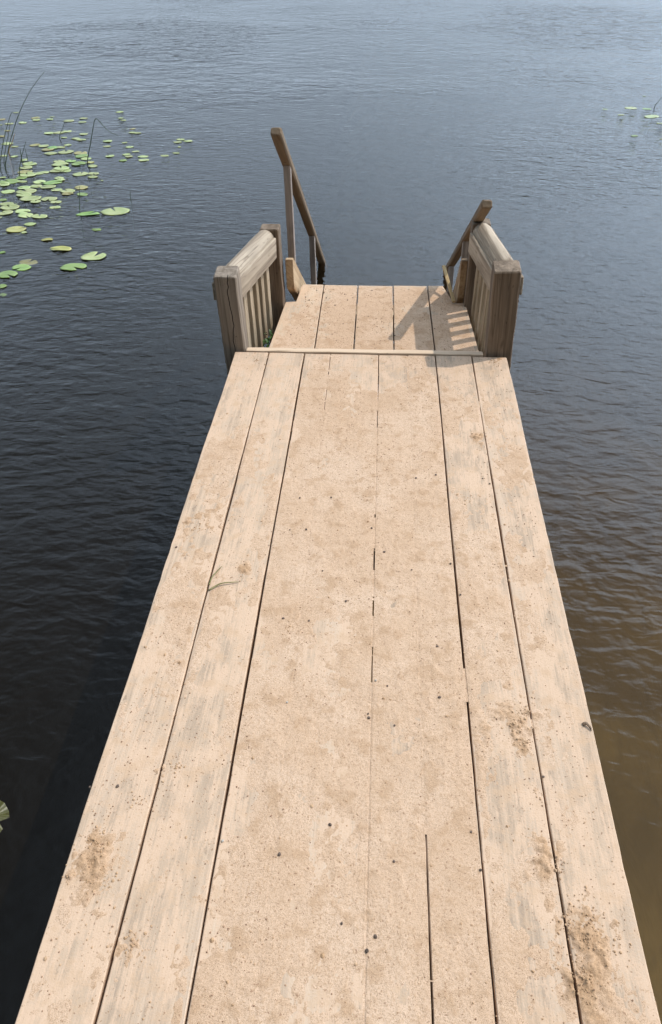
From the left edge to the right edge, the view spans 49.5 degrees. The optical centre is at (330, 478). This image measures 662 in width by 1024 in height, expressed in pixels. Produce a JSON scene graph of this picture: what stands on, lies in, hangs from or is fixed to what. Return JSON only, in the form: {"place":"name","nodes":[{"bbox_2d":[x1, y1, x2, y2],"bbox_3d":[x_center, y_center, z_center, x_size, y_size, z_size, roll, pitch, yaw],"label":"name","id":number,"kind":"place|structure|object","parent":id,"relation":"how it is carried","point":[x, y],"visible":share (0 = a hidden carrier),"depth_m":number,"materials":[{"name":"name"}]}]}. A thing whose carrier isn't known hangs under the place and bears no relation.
{"place":"outdoors","nodes":[
{"label":"outdoors","id":0,"kind":"place"},
{"bbox_2d":[0,0,661,1023],"bbox_3d":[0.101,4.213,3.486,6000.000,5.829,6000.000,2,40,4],"label":"lake bed","id":1,"kind":"object","parent":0,"point":[112,384],"visible":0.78,"depth_m":9.43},
{"bbox_2d":[285,258,467,314],"bbox_3d":[0.337,-1.173,5.263,0.977,1.812,2.222,2,40,4],"label":"water ladder","id":2,"kind":"object","parent":1,"relation":"on","point":[295,280],"visible":0.12,"depth_m":3.94,"materials":[{"name":"brown wood"}]},
{"bbox_2d":[270,127,326,284],"bbox_3d":[-0.153,-1.533,4.657,0.054,1.832,1.919,3,40,5],"label":"handrail","id":3,"kind":"object","parent":2,"relation":"attached to","point":[292,187],"visible":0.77,"depth_m":3.96,"materials":[{"name":"brown wood"}]},
{"bbox_2d":[0,0,661,281],"bbox_3d":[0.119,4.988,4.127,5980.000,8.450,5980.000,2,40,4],"label":"lake water","id":4,"kind":"structure","parent":0,"point":[194,15],"depth_m":12.83,"materials":[{"name":"blue liquid"}]},
{"bbox_2d":[0,800,9,831],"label":"torn leaf","id":5,"kind":"object","parent":4,"relation":"on","point":[4,812],"visible":1,"depth_m":2.29,"materials":[{"name":"green plant"}]},
{"bbox_2d":[0,112,11,201],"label":"reed","id":6,"kind":"object","parent":4,"relation":"in","point":[1,155],"visible":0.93,"depth_m":7.44,"materials":[{"name":"green plant"}]},
{"bbox_2d":[0,210,12,214],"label":"lily pad","id":7,"kind":"object","parent":4,"relation":"on","point":[5,212],"visible":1,"depth_m":6.54,"materials":[{"name":"green plant"}]},
{"bbox_2d":[0,202,13,205],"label":"lily pad","id":8,"kind":"object","parent":4,"relation":"on","point":[4,203],"visible":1,"depth_m":6.73,"materials":[{"name":"green plant"}]},
{"bbox_2d":[4,126,10,195],"bbox_3d":[-3.417,-3.384,7.658,0.236,0.779,0.009,2,40,4],"label":"reed","id":9,"kind":"object","parent":4,"relation":"in","point":[4,155],"visible":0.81,"depth_m":7.62,"materials":[{"name":"green plant"}]},
{"bbox_2d":[1,190,14,193],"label":"lily pad","id":10,"kind":"object","parent":4,"relation":"on","point":[7,191],"visible":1,"depth_m":7.01,"materials":[{"name":"green plant"}]},
{"bbox_2d":[0,270,17,277],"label":"lily pad","id":11,"kind":"object","parent":4,"relation":"on","point":[4,274],"visible":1,"depth_m":5.49,"materials":[{"name":"green plant"}]},
{"bbox_2d":[0,179,18,183],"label":"lily pad","id":12,"kind":"object","parent":4,"relation":"on","point":[11,181],"visible":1,"depth_m":7.25,"materials":[{"name":"green plant"}]},
{"bbox_2d":[0,204,19,209],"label":"lily pad","id":13,"kind":"object","parent":4,"relation":"on","point":[12,206],"visible":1,"depth_m":6.65,"materials":[{"name":"green plant"}]},
{"bbox_2d":[8,134,15,185],"bbox_3d":[-3.558,-3.582,8.074,0.174,0.559,0.020,2,40,4],"label":"reed","id":14,"kind":"object","parent":4,"relation":"in","point":[10,161],"visible":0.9,"depth_m":8.08,"materials":[{"name":"green plant"}]},
{"bbox_2d":[6,226,25,231],"bbox_3d":[-2.730,-2.161,6.214,0.178,0.006,0.138,2,41,4],"label":"lily pad","id":15,"kind":"object","parent":4,"relation":"on","point":[16,229],"visible":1,"depth_m":6.21,"materials":[{"name":"green plant"}]},
{"bbox_2d":[12,264,30,270],"bbox_3d":[-2.409,-1.645,5.583,0.156,0.005,0.115,9,42,12],"label":"lily pad","id":16,"kind":"object","parent":4,"relation":"on","point":[22,267],"visible":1,"depth_m":5.58,"materials":[{"name":"green plant"}]},
{"bbox_2d":[15,209,30,212],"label":"lily pad","id":17,"kind":"object","parent":4,"relation":"on","point":[22,210],"visible":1,"depth_m":6.57,"materials":[{"name":"green plant"}]},
{"bbox_2d":[19,142,26,208],"bbox_3d":[-3.135,-3.099,7.380,0.199,0.684,0.011,2,40,4],"label":"reed","id":18,"kind":"object","parent":4,"relation":"in","point":[19,172],"visible":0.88,"depth_m":7.33,"materials":[{"name":"green plant"}]},
{"bbox_2d":[17,186,29,188],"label":"lily pad","id":19,"kind":"object","parent":4,"relation":"on","point":[21,187],"visible":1,"depth_m":7.10,"materials":[{"name":"green plant"}]},
{"bbox_2d":[5,74,42,201],"bbox_3d":[-3.105,-3.446,7.343,0.710,1.265,0.011,2,40,4],"label":"reed","id":20,"kind":"object","parent":4,"relation":"in","point":[11,137],"visible":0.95,"depth_m":7.35,"materials":[{"name":"green plant"}]},
{"bbox_2d":[16,192,31,196],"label":"lily pad","id":21,"kind":"object","parent":4,"relation":"on","point":[22,194],"visible":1,"depth_m":6.93,"materials":[{"name":"green plant"}]},
{"bbox_2d":[17,170,32,172],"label":"lily pad","id":22,"kind":"object","parent":4,"relation":"on","point":[23,171],"visible":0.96,"depth_m":7.50,"materials":[{"name":"green plant"}]},
{"bbox_2d":[18,213,32,217],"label":"lily pad","id":23,"kind":"object","parent":4,"relation":"on","point":[24,215],"visible":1,"depth_m":6.48,"materials":[{"name":"green plant"}]},
{"bbox_2d":[20,165,31,168],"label":"lily pad","id":24,"kind":"object","parent":4,"relation":"on","point":[26,167],"visible":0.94,"depth_m":7.61,"materials":[{"name":"green plant"}]},
{"bbox_2d":[16,188,36,193],"bbox_3d":[-2.975,-2.805,7.001,0.199,0.006,0.156,-10,42,-12],"label":"lily pad","id":25,"kind":"object","parent":4,"relation":"on","point":[29,190],"visible":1,"depth_m":7.02,"materials":[{"name":"green plant"}]},
{"bbox_2d":[20,172,35,176],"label":"lily pad","id":26,"kind":"object","parent":4,"relation":"on","point":[24,174],"visible":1,"depth_m":7.42,"materials":[{"name":"green plant"}]},
{"bbox_2d":[19,259,37,264],"bbox_3d":[-2.408,-1.723,5.709,0.160,0.006,0.112,14,43,18],"label":"lily pad","id":27,"kind":"object","parent":4,"relation":"on","point":[26,261],"visible":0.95,"depth_m":5.71,"materials":[{"name":"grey plant"}]},
{"bbox_2d":[22,162,36,165],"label":"lily pad","id":28,"kind":"object","parent":4,"relation":"on","point":[29,163],"visible":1,"depth_m":7.72,"materials":[{"name":"green plant"}]},
{"bbox_2d":[24,222,35,225],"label":"lily pad","id":29,"kind":"object","parent":4,"relation":"on","point":[29,224],"visible":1,"depth_m":6.30,"materials":[{"name":"green plant"}]},
{"bbox_2d":[20,196,41,200],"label":"lily pad","id":30,"kind":"object","parent":4,"relation":"on","point":[28,198],"visible":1,"depth_m":6.83,"materials":[{"name":"green plant"}]},
{"bbox_2d":[30,185,41,187],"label":"lily pad","id":31,"kind":"object","parent":4,"relation":"on","point":[34,186],"visible":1,"depth_m":7.11,"materials":[{"name":"green plant"}]},
{"bbox_2d":[30,214,46,217],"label":"lily pad","id":32,"kind":"object","parent":4,"relation":"on","point":[38,216],"visible":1,"depth_m":6.45,"materials":[{"name":"green plant"}]},
{"bbox_2d":[33,180,45,183],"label":"lily pad","id":33,"kind":"object","parent":4,"relation":"on","point":[37,181],"visible":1,"depth_m":7.23,"materials":[{"name":"green plant"}]},
{"bbox_2d":[34,171,48,174],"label":"lily pad","id":34,"kind":"object","parent":4,"relation":"on","point":[39,173],"visible":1,"depth_m":7.46,"materials":[{"name":"green plant"}]},
{"bbox_2d":[40,185,55,188],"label":"lily pad","id":35,"kind":"object","parent":4,"relation":"on","point":[48,186],"visible":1,"depth_m":7.10,"materials":[{"name":"green plant"}]},
{"bbox_2d":[40,197,56,200],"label":"lily pad","id":36,"kind":"object","parent":4,"relation":"on","point":[49,198],"visible":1,"depth_m":6.82,"materials":[{"name":"green plant"}]},
{"bbox_2d":[44,152,56,154],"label":"lily pad","id":37,"kind":"object","parent":4,"relation":"on","point":[49,153],"visible":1,"depth_m":8.00,"materials":[{"name":"green plant"}]},
{"bbox_2d":[43,180,61,184],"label":"lily pad","id":38,"kind":"object","parent":4,"relation":"on","point":[51,182],"visible":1,"depth_m":7.20,"materials":[{"name":"green plant"}]},
{"bbox_2d":[50,246,70,250],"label":"lily pad","id":39,"kind":"object","parent":4,"relation":"on","point":[61,248],"visible":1,"depth_m":5.86,"materials":[{"name":"green plant"}]},
{"bbox_2d":[52,162,68,165],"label":"lily pad","id":40,"kind":"object","parent":4,"relation":"on","point":[58,164],"visible":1,"depth_m":7.69,"materials":[{"name":"green plant"}]},
{"bbox_2d":[53,166,68,169],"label":"lily pad","id":41,"kind":"object","parent":4,"relation":"on","point":[61,168],"visible":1,"depth_m":7.55,"materials":[{"name":"green plant"}]},
{"bbox_2d":[58,150,73,153],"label":"lily pad","id":42,"kind":"object","parent":4,"relation":"on","point":[64,152],"visible":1,"depth_m":8.04,"materials":[{"name":"green plant"}]},
{"bbox_2d":[60,189,74,192],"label":"lily pad","id":43,"kind":"object","parent":4,"relation":"on","point":[68,190],"visible":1,"depth_m":6.99,"materials":[{"name":"green plant"}]},
{"bbox_2d":[60,263,86,270],"bbox_3d":[-1.999,-1.646,5.569,0.204,0.007,0.143,-9,40,-10],"label":"lily pad","id":44,"kind":"object","parent":4,"relation":"on","point":[70,266],"visible":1,"depth_m":5.57,"materials":[{"name":"green plant"}]},
{"bbox_2d":[71,161,85,164],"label":"lily pad","id":45,"kind":"object","parent":4,"relation":"on","point":[78,163],"visible":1,"depth_m":7.68,"materials":[{"name":"green plant"}]},
{"bbox_2d":[72,172,87,175],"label":"lily pad","id":46,"kind":"object","parent":4,"relation":"on","point":[79,174],"visible":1,"depth_m":7.39,"materials":[{"name":"green plant"}]},
{"bbox_2d":[74,151,86,154],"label":"lily pad","id":47,"kind":"object","parent":4,"relation":"on","point":[80,152],"visible":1,"depth_m":8.00,"materials":[{"name":"green plant"}]},
{"bbox_2d":[74,185,87,189],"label":"lily pad","id":48,"kind":"object","parent":4,"relation":"on","point":[80,187],"visible":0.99,"depth_m":7.06,"materials":[{"name":"beige plant"}]},
{"bbox_2d":[75,154,87,157],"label":"lily pad","id":49,"kind":"object","parent":4,"relation":"on","point":[80,155],"visible":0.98,"depth_m":7.90,"materials":[{"name":"green plant"}]},
{"bbox_2d":[79,189,85,249],"bbox_3d":[-2.260,-2.361,6.536,0.091,0.591,0.008,2,40,4],"label":"reed","id":50,"kind":"object","parent":4,"relation":"in","point":[80,217],"visible":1,"depth_m":6.54,"materials":[{"name":"green plant"}]},
{"bbox_2d":[76,211,99,215],"bbox_3d":[-2.194,-2.392,6.476,0.212,0.011,0.095,-5,40,-4],"label":"lily pad","id":51,"kind":"object","parent":4,"relation":"on","point":[84,213],"visible":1,"depth_m":6.49,"materials":[{"name":"green plant"}]},
{"bbox_2d":[80,251,105,259],"bbox_3d":[-1.896,-1.773,5.716,0.201,0.011,0.161,2,41,4],"label":"lily pad","id":52,"kind":"object","parent":4,"relation":"on","point":[90,256],"visible":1,"depth_m":5.72,"materials":[{"name":"green plant"}]},
{"bbox_2d":[87,118,115,197],"bbox_3d":[-2.418,-3.384,7.607,0.428,0.807,0.011,2,40,4],"label":"reed","id":53,"kind":"object","parent":4,"relation":"on","point":[88,153],"visible":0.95,"depth_m":7.56,"materials":[{"name":"green plant"}]},
{"bbox_2d":[100,207,129,214],"bbox_3d":[-1.963,-2.430,6.518,0.269,0.006,0.198,4,40,8],"label":"lily pad","id":54,"kind":"object","parent":4,"relation":"on","point":[117,211],"visible":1,"depth_m":6.52,"materials":[{"name":"green plant"}]},
{"bbox_2d":[15,347,660,1023],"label":"boardwalk","id":55,"kind":"structure","parent":4,"relation":"in","point":[183,917],"depth_m":1.79,"materials":[{"name":"brown wood"}]},
{"bbox_2d":[208,582,232,590],"bbox_3d":[-0.339,0.333,2.265,0.101,0.007,0.013,-15,41,-15],"label":"grass blade","id":56,"kind":"object","parent":55,"relation":"on","point":[219,584],"depth_m":2.26,"materials":[{"name":"plant"}]},
{"bbox_2d":[41,287,635,1023],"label":"grit","id":57,"kind":"object","parent":55,"relation":"on","point":[321,635],"visible":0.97,"depth_m":2.12,"materials":[{"name":"brown sand"}]},
{"bbox_2d":[582,722,591,730],"bbox_3d":[0.666,0.641,1.865,0.030,0.006,0.014,27,47,30],"label":"withered leaf","id":58,"kind":"object","parent":55,"relation":"on","point":[585,723],"visible":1,"depth_m":1.87,"materials":[{"name":"plant"}]},
{"bbox_2d":[269,284,477,383],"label":"landing platform","id":59,"kind":"structure","parent":4,"relation":"in","point":[289,308],"depth_m":3.92,"materials":[{"name":"brown wood"}]},
{"bbox_2d":[212,224,285,374],"bbox_3d":[-0.391,-0.707,3.825,0.151,1.130,0.764,7,40,10],"label":"railing","id":60,"kind":"object","parent":59,"relation":"attached to","point":[248,288],"visible":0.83,"depth_m":3.54,"materials":[{"name":"brown wood"}]},
{"bbox_2d":[263,329,272,347],"bbox_3d":[-0.330,-0.716,3.692,0.048,0.029,0.193,2,40,4],"label":"weed","id":61,"kind":"object","parent":59,"relation":"on","point":[267,340],"visible":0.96,"depth_m":3.69,"materials":[{"name":"green plant"}]},
{"bbox_2d":[442,265,455,302],"bbox_3d":[0.656,-1.088,4.001,0.019,0.016,0.259,-7,65,-7],"label":"lath","id":62,"kind":"object","parent":59,"relation":"on","point":[448,283],"visible":1,"depth_m":3.99,"materials":[{"name":"brown wood"}]},
{"bbox_2d":[463,218,523,370],"bbox_3d":[0.797,-0.690,3.739,0.163,1.172,0.773,-1,40,1],"label":"railing","id":63,"kind":"object","parent":59,"relation":"attached to","point":[494,284],"visible":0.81,"depth_m":3.31,"materials":[{"name":"brown wood"}]},
{"bbox_2d":[442,200,491,297],"bbox_3d":[0.808,-1.291,4.560,0.054,1.547,1.854,2,40,4],"label":"handrail","id":64,"kind":"object","parent":63,"relation":"attached to","point":[480,215],"visible":0.41,"depth_m":4.16,"materials":[{"name":"brown wood"}]},
{"bbox_2d":[644,115,658,117],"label":"lily pad","id":65,"kind":"object","parent":4,"relation":"on","point":[651,116],"visible":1,"depth_m":8.75,"materials":[{"name":"green plant"}]},
{"bbox_2d":[29,354,656,1023],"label":"sand","id":66,"kind":"structure","parent":0,"point":[429,794],"depth_m":1.86,"materials":[{"name":"beige sand"}]},
{"bbox_2d":[272,286,474,350],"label":"sand","id":67,"kind":"structure","parent":0,"point":[369,337],"depth_m":3.80,"materials":[{"name":"beige sand"}]}
]}

